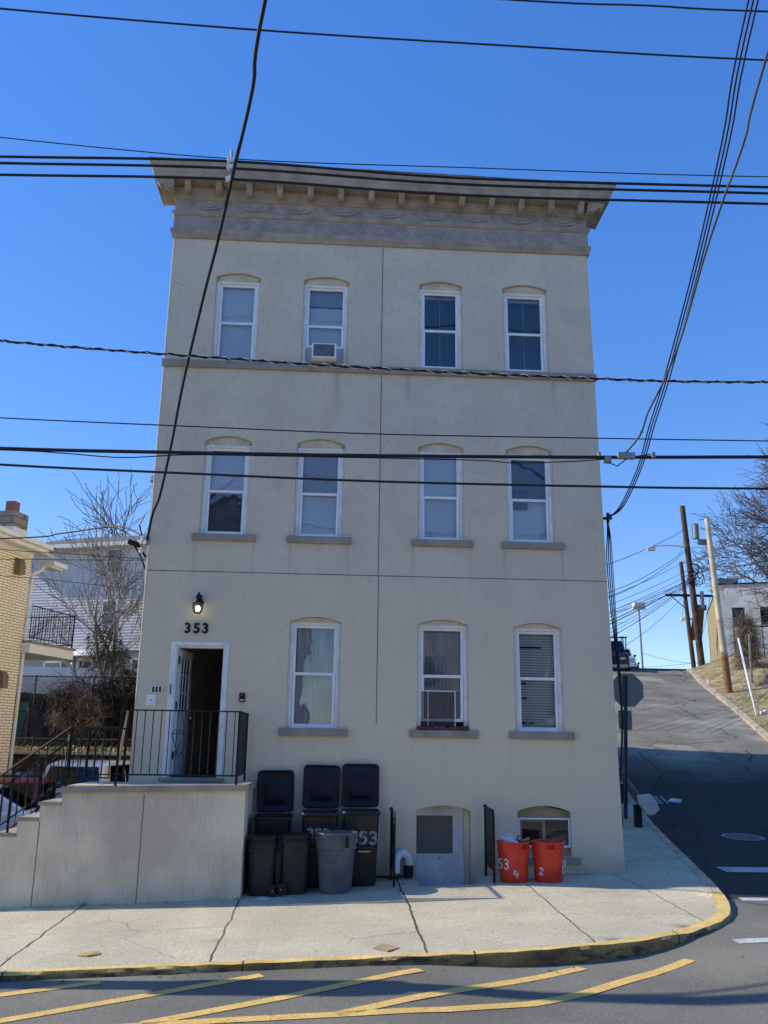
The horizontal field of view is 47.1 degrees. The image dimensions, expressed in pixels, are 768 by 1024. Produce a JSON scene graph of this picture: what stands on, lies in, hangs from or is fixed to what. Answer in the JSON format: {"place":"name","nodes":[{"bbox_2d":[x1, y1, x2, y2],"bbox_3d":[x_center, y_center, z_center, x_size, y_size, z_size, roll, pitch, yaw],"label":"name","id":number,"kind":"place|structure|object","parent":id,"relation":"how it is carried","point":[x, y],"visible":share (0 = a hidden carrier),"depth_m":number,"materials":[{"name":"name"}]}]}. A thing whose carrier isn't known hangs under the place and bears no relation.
{"place":"outdoors","nodes":[
{"label":"outdoors","id":0,"kind":"place"},
{"bbox_2d":[0,800,716,970],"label":"sidewalk","id":1,"kind":"structure","parent":0,"point":[639,896],"depth_m":11.07,"materials":[{"name":"concrete"}]},
{"bbox_2d":[0,781,256,908],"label":"entrance stoop","id":2,"kind":"object","parent":1,"relation":"on","point":[97,843],"visible":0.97,"depth_m":12.62,"materials":[{"name":"paint"}]},
{"bbox_2d":[0,726,118,832],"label":"stair railing","id":3,"kind":"object","parent":2,"relation":"on","point":[71,729],"visible":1,"depth_m":12.88,"materials":[{"name":"black metal"}]},
{"bbox_2d":[0,728,126,828],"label":"stair railing","id":4,"kind":"object","parent":2,"relation":"on","point":[41,762],"visible":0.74,"depth_m":14.03,"materials":[{"name":"black metal"}]},
{"bbox_2d":[114,709,248,785],"bbox_3d":[-3.079,3.656,13.657,1.788,1.096,1.302,2,-15,-3],"label":"stoop railing","id":5,"kind":"object","parent":2,"relation":"on","point":[242,739],"visible":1,"depth_m":13.10,"materials":[{"name":"black metal"}]},
{"bbox_2d":[248,833,278,896],"bbox_3d":[-1.774,5.193,12.970,0.492,0.820,0.603,2,-15,-3],"label":"slim bin","id":6,"kind":"object","parent":1,"relation":"on","point":[262,851],"visible":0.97,"depth_m":12.82,"materials":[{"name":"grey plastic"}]},
{"bbox_2d":[253,770,294,833],"bbox_3d":[-1.727,4.905,13.655,0.601,1.714,0.786,2,-15,-3],"label":"wheeled bin","id":7,"kind":"object","parent":1,"relation":"on","point":[275,790],"visible":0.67,"depth_m":14.10,"materials":[{"name":"black plastic"}]},
{"bbox_2d":[274,834,281,884],"bbox_3d":[-1.556,5.162,13.038,0.120,0.700,0.358,2,-15,-3],"label":"bin frame","id":8,"kind":"object","parent":1,"relation":"on","point":[278,871],"visible":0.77,"depth_m":12.90,"materials":[{"name":"black plastic"}]},
{"bbox_2d":[275,832,311,895],"bbox_3d":[-1.333,5.186,12.998,0.492,0.820,0.603,2,-15,-3],"label":"slim bin","id":9,"kind":"object","parent":1,"relation":"on","point":[295,851],"visible":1,"depth_m":12.85,"materials":[{"name":"grey plastic"}]},
{"bbox_2d":[301,765,339,886],"bbox_3d":[-0.998,4.873,13.727,0.597,1.772,0.786,2,-15,-3],"label":"wheeled bin","id":10,"kind":"object","parent":1,"relation":"on","point":[321,786],"visible":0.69,"depth_m":14.15,"materials":[{"name":"black plastic"}]},
{"bbox_2d":[315,830,357,893],"bbox_3d":[-0.714,5.170,13.022,0.642,0.830,0.642,2,-15,-3],"label":"grey trash can","id":11,"kind":"object","parent":1,"relation":"on","point":[335,852],"visible":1,"depth_m":12.81,"materials":[{"name":"plastic"}]},
{"bbox_2d":[342,763,380,884],"bbox_3d":[-0.367,4.867,13.765,0.602,1.770,0.786,2,-15,-3],"label":"wheeled bin","id":12,"kind":"object","parent":1,"relation":"on","point":[360,785],"visible":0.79,"depth_m":13.45,"materials":[{"name":"black plastic"}]},
{"bbox_2d":[389,807,395,886],"bbox_3d":[0.134,5.202,13.663,0.060,1.140,0.820,2,-15,-3],"label":"stairwell railing","id":13,"kind":"object","parent":1,"relation":"on","point":[392,836],"visible":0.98,"depth_m":13.57,"materials":[{"name":"black metal"}]},
{"bbox_2d":[376,849,413,878],"bbox_3d":[0.160,5.564,13.909,0.644,0.438,0.236,4,-15,-11],"label":"vent pipe","id":14,"kind":"object","parent":1,"relation":"on","point":[407,857],"visible":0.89,"depth_m":13.90,"materials":[{"name":"white plastic"}]},
{"bbox_2d":[483,804,495,882],"bbox_3d":[1.652,5.187,13.756,0.060,1.140,0.820,2,-15,-3],"label":"stairwell railing","id":15,"kind":"object","parent":1,"relation":"on","point":[488,825],"visible":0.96,"depth_m":13.76,"materials":[{"name":"black metal"}]},
{"bbox_2d":[496,839,529,882],"bbox_3d":[1.990,5.361,13.524,0.524,0.575,0.524,2,-15,-3],"label":"red trash can","id":16,"kind":"object","parent":1,"relation":"on","point":[513,859],"visible":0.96,"depth_m":13.34,"materials":[{"name":"plastic"}]},
{"bbox_2d":[531,839,565,882],"bbox_3d":[2.534,5.371,13.551,0.533,0.575,0.528,2,-15,-3],"label":"red trash can","id":17,"kind":"object","parent":1,"relation":"on","point":[548,861],"visible":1,"depth_m":13.37,"materials":[{"name":"plastic"}]},
{"bbox_2d":[613,673,643,818],"bbox_3d":[5.515,5.281,19.648,0.739,3.310,0.080,2,-15,-3],"label":"stop sign","id":18,"kind":"object","parent":1,"relation":"on","point":[632,691],"visible":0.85,"depth_m":19.93,"materials":[{"name":"metal"}]},
{"bbox_2d":[618,762,642,827],"bbox_3d":[6.371,6.955,24.390,0.191,2.404,12.468,-2,-15,10],"label":"guard rail","id":19,"kind":"object","parent":1,"relation":"on","point":[637,811],"visible":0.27,"depth_m":18.75,"materials":[{"name":"black metal"}]},
{"bbox_2d":[637,794,658,814],"bbox_3d":[5.449,6.032,18.157,0.425,0.430,0.259,-2,-15,12],"label":"plastic bag","id":20,"kind":"object","parent":19,"relation":"on","point":[647,803],"visible":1,"depth_m":18.05,"materials":[{"name":"white plastic"}]},
{"bbox_2d":[0,899,767,1023],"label":"front road","id":21,"kind":"structure","parent":0,"point":[730,986],"depth_m":8.34,"materials":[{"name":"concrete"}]},
{"bbox_2d":[0,980,100,996],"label":"yellow hatch line","id":22,"kind":"object","parent":21,"relation":"on","point":[49,988],"visible":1,"depth_m":8.66,"materials":[{"name":"paint"}]},
{"bbox_2d":[0,973,264,1022],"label":"yellow hatch line","id":23,"kind":"object","parent":21,"relation":"on","point":[98,1003],"visible":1,"depth_m":8.24,"materials":[{"name":"paint"}]},
{"bbox_2d":[139,968,423,1023],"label":"yellow hatch line","id":24,"kind":"object","parent":21,"relation":"on","point":[276,998],"visible":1,"depth_m":8.13,"materials":[{"name":"paint"}]},
{"bbox_2d":[127,959,694,1023],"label":"yellow edge line","id":25,"kind":"object","parent":21,"relation":"on","point":[620,982],"visible":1,"depth_m":7.72,"materials":[{"name":"paint"}]},
{"bbox_2d":[334,966,585,1014],"bbox_3d":[0.837,4.548,8.398,3.003,0.029,0.166,10,-17,-32],"label":"yellow hatch line","id":26,"kind":"object","parent":21,"relation":"on","point":[458,990],"visible":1,"depth_m":8.32,"materials":[{"name":"paint"}]},
{"bbox_2d":[0,0,767,668],"label":"sky","id":27,"kind":"structure","parent":0,"point":[85,261],"materials":[{"name":"blue"}]},
{"bbox_2d":[613,670,767,898],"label":"hill road","id":28,"kind":"structure","parent":0,"point":[697,748],"depth_m":26.35,"materials":[{"name":"grey asphalt"}]},
{"bbox_2d":[717,867,767,871],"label":"white stop line","id":29,"kind":"object","parent":28,"relation":"on","point":[745,869],"visible":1,"depth_m":14.63,"materials":[{"name":"paint"}]},
{"bbox_2d":[721,833,764,840],"bbox_3d":[7.326,6.627,17.958,0.840,0.057,0.840,2,-15,-3],"label":"manhole cover","id":30,"kind":"object","parent":28,"relation":"on","point":[739,836],"visible":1,"depth_m":17.98,"materials":[{"name":"metal"}]},
{"bbox_2d":[690,652,767,731],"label":"bank","id":31,"kind":"structure","parent":0,"point":[761,705],"depth_m":45.55,"materials":[{"name":"beige plant"}]},
{"bbox_2d":[704,518,732,692],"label":"utility pole","id":32,"kind":"object","parent":31,"relation":"on","point":[723,650],"visible":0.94,"depth_m":44.54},
{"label":"ground","id":33,"kind":"structure","parent":0,"visible":0},
{"bbox_2d":[0,785,39,830],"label":"parked car","id":34,"kind":"object","parent":33,"relation":"on","point":[5,804],"visible":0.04,"depth_m":16.53,"materials":[{"name":"white paint"}]},
{"bbox_2d":[0,777,54,801],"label":"parked car","id":35,"kind":"object","parent":33,"relation":"on","point":[23,786],"visible":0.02,"depth_m":19.80,"materials":[{"name":"red paint"}]},
{"bbox_2d":[0,501,75,772],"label":"brick house","id":36,"kind":"structure","parent":33,"relation":"on","point":[15,649],"depth_m":24.13,"materials":[{"name":"beige brick"}]},
{"bbox_2d":[0,526,145,538],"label":"overhead wire","id":37,"kind":"object","parent":36,"relation":"attached to","point":[70,532],"visible":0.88,"depth_m":16.51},
{"bbox_2d":[22,538,91,642],"bbox_3d":[-12.807,4.092,30.402,4.609,6.910,3.993,2,-15,-3],"label":"bare tree","id":38,"kind":"object","parent":33,"relation":"on","point":[52,617],"visible":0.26,"depth_m":31.26,"materials":[{"name":"brown plant"}]},
{"bbox_2d":[7,745,126,772],"bbox_3d":[-9.644,8.412,26.724,8.802,2.656,2.048,2,-15,-3],"label":"brush pile","id":39,"kind":"object","parent":33,"relation":"on","point":[31,765],"visible":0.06,"depth_m":26.88,"materials":[{"name":"brown plant"}]},
{"bbox_2d":[7,754,129,773],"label":"retaining wall","id":40,"kind":"structure","parent":33,"relation":"on","point":[34,758],"depth_m":27.38,"materials":[{"name":"stone"}]},
{"bbox_2d":[12,701,29,745],"bbox_3d":[-12.816,6.988,29.255,1.800,1.700,0.300,2,-15,-3],"label":"green tarp","id":41,"kind":"object","parent":40,"relation":"on","point":[23,706],"visible":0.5,"depth_m":29.40,"materials":[{"name":"green fabric"}]},
{"bbox_2d":[9,751,130,755],"bbox_3d":[-11.229,7.470,27.335,6.800,0.090,0.350,2,-15,-3],"label":"wall coping","id":42,"kind":"object","parent":40,"relation":"on","point":[64,753],"depth_m":27.24,"materials":[{"name":"concrete"}]},
{"bbox_2d":[11,737,131,766],"bbox_3d":[-9.879,7.477,27.386,6.552,0.900,0.060,2,-15,-3],"label":"chain link fence","id":43,"kind":"object","parent":40,"relation":"on","point":[32,738],"visible":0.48,"depth_m":27.44,"materials":[{"name":"metal"}]},
{"bbox_2d":[9,745,130,755],"bbox_3d":[-9.446,7.716,28.489,6.584,0.343,2.234,2,-15,-3],"label":"hedge strip","id":44,"kind":"object","parent":33,"relation":"on","point":[26,747],"visible":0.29,"depth_m":28.04,"materials":[{"name":"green plant"}]},
{"bbox_2d":[47,583,100,675],"bbox_3d":[-11.303,4.840,31.803,2.033,4.401,1.548,9,-17,-28],"label":"bare tree","id":45,"kind":"object","parent":33,"relation":"on","point":[74,669],"visible":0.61,"depth_m":31.70,"materials":[{"name":"brown plant"}]},
{"bbox_2d":[15,692,133,751],"bbox_3d":[-7.876,7.931,32.087,16.037,2.381,3.112,2,-15,-3],"label":"hedge","id":46,"kind":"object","parent":33,"relation":"on","point":[35,716],"depth_m":30.53,"materials":[{"name":"plant"}]},
{"bbox_2d":[16,676,91,694],"bbox_3d":[-12.389,6.245,31.102,4.000,0.880,0.150,2,-15,-3],"label":"concrete panel","id":47,"kind":"object","parent":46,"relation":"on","point":[27,688],"visible":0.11,"depth_m":31.09,"materials":[{"name":"white paint"}]},
{"bbox_2d":[16,675,133,709],"bbox_3d":[-11.169,6.308,30.717,6.052,1.200,0.060,2,-15,-3],"label":"chain link fence","id":48,"kind":"object","parent":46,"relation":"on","point":[35,683],"visible":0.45,"depth_m":30.78,"materials":[{"name":"metal"}]},
{"bbox_2d":[28,645,138,729],"bbox_3d":[-8.954,6.038,30.653,6.924,3.308,2.889,2,-15,-3],"label":"brush pile","id":49,"kind":"object","parent":46,"relation":"on","point":[62,698],"visible":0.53,"depth_m":30.31,"materials":[{"name":"brown plant"}]},
{"bbox_2d":[83,658,136,751],"bbox_3d":[-5.310,7.046,30.536,10.036,3.919,2.293,2,-15,-3],"label":"ivy mass","id":50,"kind":"object","parent":46,"relation":"attached to","point":[130,688],"visible":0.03,"depth_m":30.14,"materials":[{"name":"brown plant"}]},
{"bbox_2d":[18,662,137,686],"bbox_3d":[-12.074,6.339,33.894,8.360,1.110,0.160,2,-15,-3],"label":"vinyl fence","id":51,"kind":"object","parent":33,"relation":"on","point":[45,671],"visible":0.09,"depth_m":33.88,"materials":[{"name":"white plastic"}]},
{"bbox_2d":[41,682,116,744],"bbox_3d":[-10.235,6.888,29.614,2.522,2.526,1.888,2,-15,-3],"label":"brush pile","id":52,"kind":"object","parent":33,"relation":"on","point":[70,716],"visible":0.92,"depth_m":29.44,"materials":[{"name":"brown plant"}]},
{"bbox_2d":[20,535,146,675],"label":"sided house","id":53,"kind":"structure","parent":33,"relation":"on","point":[40,597],"depth_m":39.92,"materials":[{"name":"grey plastic"}]},
{"bbox_2d":[43,759,129,797],"bbox_3d":[-7.449,7.440,23.200,2.160,1.780,4.725,0,-15,3],"label":"parked car","id":54,"kind":"object","parent":33,"relation":"on","point":[105,766],"visible":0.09,"depth_m":21.43,"materials":[{"name":"white paint"}]},
{"bbox_2d":[33,510,145,691],"bbox_3d":[-10.801,3.865,33.948,5.358,7.437,5.961,2,-15,-3],"label":"bare tree","id":55,"kind":"object","parent":33,"relation":"on","point":[115,622],"visible":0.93,"depth_m":33.27,"materials":[{"name":"brown plant"}]},
{"bbox_2d":[72,616,136,685],"bbox_3d":[-10.120,5.130,32.325,2.574,2.602,2.189,2,-15,-3],"label":"brush pile","id":56,"kind":"object","parent":55,"relation":"attached to","point":[115,648],"visible":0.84,"depth_m":32.11,"materials":[{"name":"brown plant"}]},
{"bbox_2d":[35,467,151,541],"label":"bare tree","id":57,"kind":"object","parent":33,"relation":"on","point":[105,513],"visible":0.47,"depth_m":48.89,"materials":[{"name":"grey plant"}]},
{"bbox_2d":[0,893,731,981],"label":"yellow kerb","id":58,"kind":"structure","parent":33,"relation":"on","point":[589,952],"depth_m":9.27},
{"bbox_2d":[128,156,624,885],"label":"apartment building","id":59,"kind":"structure","parent":33,"relation":"on","point":[340,624],"depth_m":15.58,"materials":[{"name":"paint"}]},
{"bbox_2d":[127,475,153,578],"bbox_3d":[-4.236,0.218,15.354,0.394,1.870,0.350,2,-15,-3],"label":"service mast","id":60,"kind":"object","parent":59,"relation":"attached to","point":[135,544],"visible":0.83,"depth_m":15.19,"materials":[{"name":"metal"}]},
{"bbox_2d":[171,649,192,773],"bbox_3d":[-3.412,3.404,14.981,0.129,2.060,0.862,0,-15,3],"label":"door","id":61,"kind":"structure","parent":59,"relation":"in","point":[185,659],"depth_m":15.01,"materials":[{"name":"white paint"}]},
{"bbox_2d":[192,592,203,613],"bbox_3d":[-3.127,1.525,14.821,0.210,0.374,0.232,2,-15,-3],"label":"wall lantern","id":62,"kind":"object","parent":59,"relation":"attached to","point":[198,600],"depth_m":14.77,"materials":[{"name":"black metal"}]},
{"bbox_2d":[191,437,255,541],"bbox_3d":[-2.767,-0.402,15.554,1.095,1.922,0.300,2,-15,-3],"label":"window","id":63,"kind":"structure","parent":59,"relation":"in","point":[223,517],"depth_m":15.62,"materials":[{"name":"white glass"}]},
{"bbox_2d":[212,275,260,360],"bbox_3d":[-2.738,-3.594,16.422,0.826,1.765,0.142,2,-15,-3],"label":"window","id":64,"kind":"structure","parent":59,"relation":"in","point":[237,305],"depth_m":16.46,"materials":[{"name":"white glass"}]},
{"bbox_2d":[278,618,347,735],"bbox_3d":[-1.161,2.762,14.830,1.145,1.962,0.302,2,-15,-3],"label":"window","id":65,"kind":"structure","parent":59,"relation":"in","point":[313,689],"depth_m":14.89,"materials":[{"name":"white plastic"}]},
{"bbox_2d":[286,440,350,544],"bbox_3d":[-1.123,-0.360,15.621,1.125,1.922,0.265,2,-15,-3],"label":"window","id":66,"kind":"structure","parent":59,"relation":"in","point":[319,518],"depth_m":15.68,"materials":[{"name":"white glass"}]},
{"bbox_2d":[305,343,343,363],"bbox_3d":[-1.095,-2.909,16.172,0.705,0.315,0.349,2,-15,-3],"label":"air conditioner","id":67,"kind":"object","parent":59,"relation":"attached to","point":[322,353],"visible":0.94,"depth_m":16.04,"materials":[{"name":"white plastic"}]},
{"bbox_2d":[301,279,348,363],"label":"window","id":68,"kind":"structure","parent":59,"relation":"in","point":[330,326],"depth_m":16.59,"materials":[{"name":"white glass"}]},
{"bbox_2d":[418,283,461,368],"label":"window","id":69,"kind":"structure","parent":59,"relation":"in","point":[440,323],"depth_m":16.72,"materials":[{"name":"blue glass"}]},
{"bbox_2d":[416,805,466,885],"bbox_3d":[0.937,5.795,14.371,0.888,1.930,0.107,2,-15,-3],"label":"basement door","id":70,"kind":"structure","parent":59,"relation":"in","point":[439,829],"depth_m":14.45,"materials":[{"name":"white metal"}]},
{"bbox_2d":[411,444,473,547],"bbox_3d":[1.028,-0.299,15.731,1.095,1.922,0.265,2,-15,-3],"label":"window","id":71,"kind":"structure","parent":59,"relation":"in","point":[440,520],"depth_m":15.79,"materials":[{"name":"white glass"}]},
{"bbox_2d":[410,620,478,737],"bbox_3d":[1.003,2.833,14.978,1.145,1.962,0.378,2,-15,-3],"label":"window","id":72,"kind":"structure","parent":59,"relation":"in","point":[442,658],"depth_m":15.05,"materials":[{"name":"white plastic"}]},
{"bbox_2d":[502,287,548,371],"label":"window","id":73,"kind":"structure","parent":59,"relation":"in","point":[525,344],"depth_m":16.81,"materials":[{"name":"blue glass"}]},
{"bbox_2d":[501,447,564,549],"bbox_3d":[2.630,-0.253,15.813,1.125,1.922,0.265,2,-15,-3],"label":"window","id":74,"kind":"structure","parent":59,"relation":"in","point":[530,515],"depth_m":15.87,"materials":[{"name":"white glass"}]},
{"bbox_2d":[509,624,574,739],"bbox_3d":[2.643,2.874,15.002,1.105,1.942,0.260,2,-15,-3],"label":"window","id":75,"kind":"structure","parent":59,"relation":"in","point":[537,647],"depth_m":15.07,"materials":[{"name":"white plastic"}]},
{"bbox_2d":[518,817,581,864],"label":"basement window","id":76,"kind":"structure","parent":59,"relation":"in","point":[552,828],"depth_m":14.49,"materials":[{"name":"white plastic"}]},
{"bbox_2d":[603,513,611,522],"bbox_3d":[4.007,0.096,15.819,0.185,0.180,0.145,2,-15,-3],"label":"service bracket","id":77,"kind":"object","parent":59,"relation":"attached to","point":[607,518],"visible":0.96,"depth_m":15.82,"materials":[{"name":"black metal"}]},
{"bbox_2d":[606,523,622,826],"bbox_3d":[4.011,2.702,15.319,0.111,5.286,0.212,-9,-18,34],"label":"overhead wire","id":78,"kind":"object","parent":77,"relation":"hanging from","point":[615,651],"visible":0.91,"depth_m":15.45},
{"bbox_2d":[608,524,622,822],"bbox_3d":[4.021,2.702,15.319,0.108,5.286,0.220,-11,-18,37],"label":"overhead wire","id":79,"kind":"object","parent":77,"relation":"hanging from","point":[617,651],"visible":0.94,"depth_m":15.49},
{"bbox_2d":[608,529,622,820],"bbox_3d":[4.019,2.701,15.316,0.102,5.286,0.215,-10,-18,36],"label":"overhead wire","id":80,"kind":"object","parent":77,"relation":"hanging from","point":[613,625],"visible":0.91,"depth_m":15.59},
{"bbox_2d":[609,0,749,516],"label":"overhead wire","id":81,"kind":"object","parent":77,"relation":"attached to","point":[700,235],"visible":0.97,"depth_m":11.31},
{"bbox_2d":[612,0,753,515],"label":"overhead wire","id":82,"kind":"object","parent":77,"relation":"attached to","point":[704,231],"visible":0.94,"depth_m":11.21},
{"bbox_2d":[614,0,758,514],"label":"overhead wire","id":83,"kind":"object","parent":77,"relation":"attached to","point":[709,225],"visible":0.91,"depth_m":11.07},
{"bbox_2d":[611,636,629,670],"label":"truck","id":84,"kind":"object","parent":33,"relation":"on","point":[624,659],"visible":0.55,"depth_m":54.20,"materials":[{"name":"black paint"}]},
{"bbox_2d":[632,602,645,667],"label":"floodlight pole","id":85,"kind":"object","parent":33,"relation":"on","point":[641,650],"visible":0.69,"depth_m":86.49,"materials":[{"name":"metal"}]},
{"bbox_2d":[621,782,722,893],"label":"side street kerb","id":86,"kind":"structure","parent":33,"relation":"on","point":[698,872],"depth_m":15.23,"materials":[{"name":"concrete"}]},
{"bbox_2d":[646,505,706,665],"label":"utility pole","id":87,"kind":"object","parent":33,"relation":"on","point":[696,619],"visible":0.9,"depth_m":57.76,"materials":[{"name":"brown wood"}]},
{"bbox_2d":[665,561,712,667],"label":"utility pole","id":88,"kind":"object","parent":33,"relation":"on","point":[684,595],"visible":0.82,"depth_m":60.40,"materials":[{"name":"brown wood"}]},
{"bbox_2d":[682,422,767,624],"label":"bare tree","id":89,"kind":"object","parent":33,"relation":"on","point":[759,548],"visible":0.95,"depth_m":56.62,"materials":[{"name":"brown plant"}]},
{"bbox_2d":[687,669,767,740],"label":"bank kerb","id":90,"kind":"structure","parent":33,"relation":"on","point":[754,725],"depth_m":39.46,"materials":[{"name":"concrete"}]},
{"bbox_2d":[691,578,767,661],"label":"white building","id":91,"kind":"structure","parent":33,"relation":"on","point":[733,600],"depth_m":62.55,"materials":[{"name":"paint"}]},
{"bbox_2d":[692,469,767,587],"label":"bare tree","id":92,"kind":"object","parent":33,"relation":"on","point":[735,563],"visible":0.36,"depth_m":72.46,"materials":[{"name":"brown plant"}]},
{"bbox_2d":[725,607,767,670],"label":"bush","id":93,"kind":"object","parent":33,"relation":"on","point":[747,627],"depth_m":49.82,"materials":[{"name":"brown plant"}]},
{"bbox_3d":[-7.546,-1.733,11.076,0.530,13.600,2.200,2,-15,-3],"label":"utility pole","id":94,"kind":"object","parent":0,"visible":0},
{"bbox_2d":[0,447,767,458],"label":"overhead wire","id":95,"kind":"object","parent":94,"relation":"attached to","point":[400,455],"visible":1,"depth_m":11.14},
{"bbox_2d":[1,450,603,463],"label":"overhead wire","id":96,"kind":"object","parent":95,"relation":"attached to","point":[306,456],"visible":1,"depth_m":11.09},
{"bbox_2d":[597,452,654,466],"bbox_3d":[3.120,-0.679,11.320,0.750,0.208,0.090,2,-15,-3],"label":"cable splice","id":97,"kind":"object","parent":95,"relation":"attached to","point":[624,456],"visible":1,"depth_m":11.29,"materials":[{"name":"metal"}]},
{"bbox_2d":[0,173,767,204],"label":"overhead wire","id":98,"kind":"object","parent":94,"relation":"attached to","point":[366,188],"visible":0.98,"depth_m":12.10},
{"bbox_2d":[0,162,767,194],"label":"overhead wire","id":99,"kind":"object","parent":94,"relation":"attached to","point":[368,178],"visible":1,"depth_m":12.14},
{"bbox_2d":[0,155,767,188],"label":"overhead wire","id":100,"kind":"object","parent":94,"relation":"attached to","point":[369,171],"visible":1,"depth_m":12.17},
{"bbox_2d":[0,339,767,383],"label":"overhead wire","id":101,"kind":"object","parent":94,"relation":"attached to","point":[377,368],"visible":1,"depth_m":11.44,"materials":[{"name":"black plastic"}]},
{"bbox_2d":[0,463,767,489],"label":"overhead wire","id":102,"kind":"object","parent":94,"relation":"attached to","point":[384,481],"visible":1,"depth_m":11.05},
{"bbox_2d":[0,7,767,60],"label":"overhead wire","id":103,"kind":"object","parent":94,"relation":"attached to","point":[339,35],"visible":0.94,"depth_m":12.73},
{"bbox_2d":[0,417,767,441],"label":"overhead wire","id":104,"kind":"object","parent":94,"relation":"attached to","point":[379,433],"visible":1,"depth_m":11.22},
{"bbox_2d":[0,137,767,176],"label":"overhead wire","id":105,"kind":"object","parent":94,"relation":"attached to","point":[378,164],"visible":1,"depth_m":12.21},
{"bbox_2d":[506,0,767,12],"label":"overhead wire","id":106,"kind":"object","parent":94,"relation":"attached to","point":[644,5],"visible":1,"depth_m":13.14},
{"bbox_3d":[2.669,-5.792,-1.966,0.351,13.800,2.200,2,-15,-3],"label":"utility pole","id":107,"kind":"object","parent":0,"visible":0},
{"bbox_2d":[146,0,266,539],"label":"overhead wire","id":108,"kind":"object","parent":107,"relation":"attached to","point":[259,27],"visible":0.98,"depth_m":11.27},
{"bbox_2d":[625,49,767,451],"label":"overhead wire","id":109,"kind":"object","parent":107,"relation":"attached to","point":[714,225],"visible":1,"depth_m":10.07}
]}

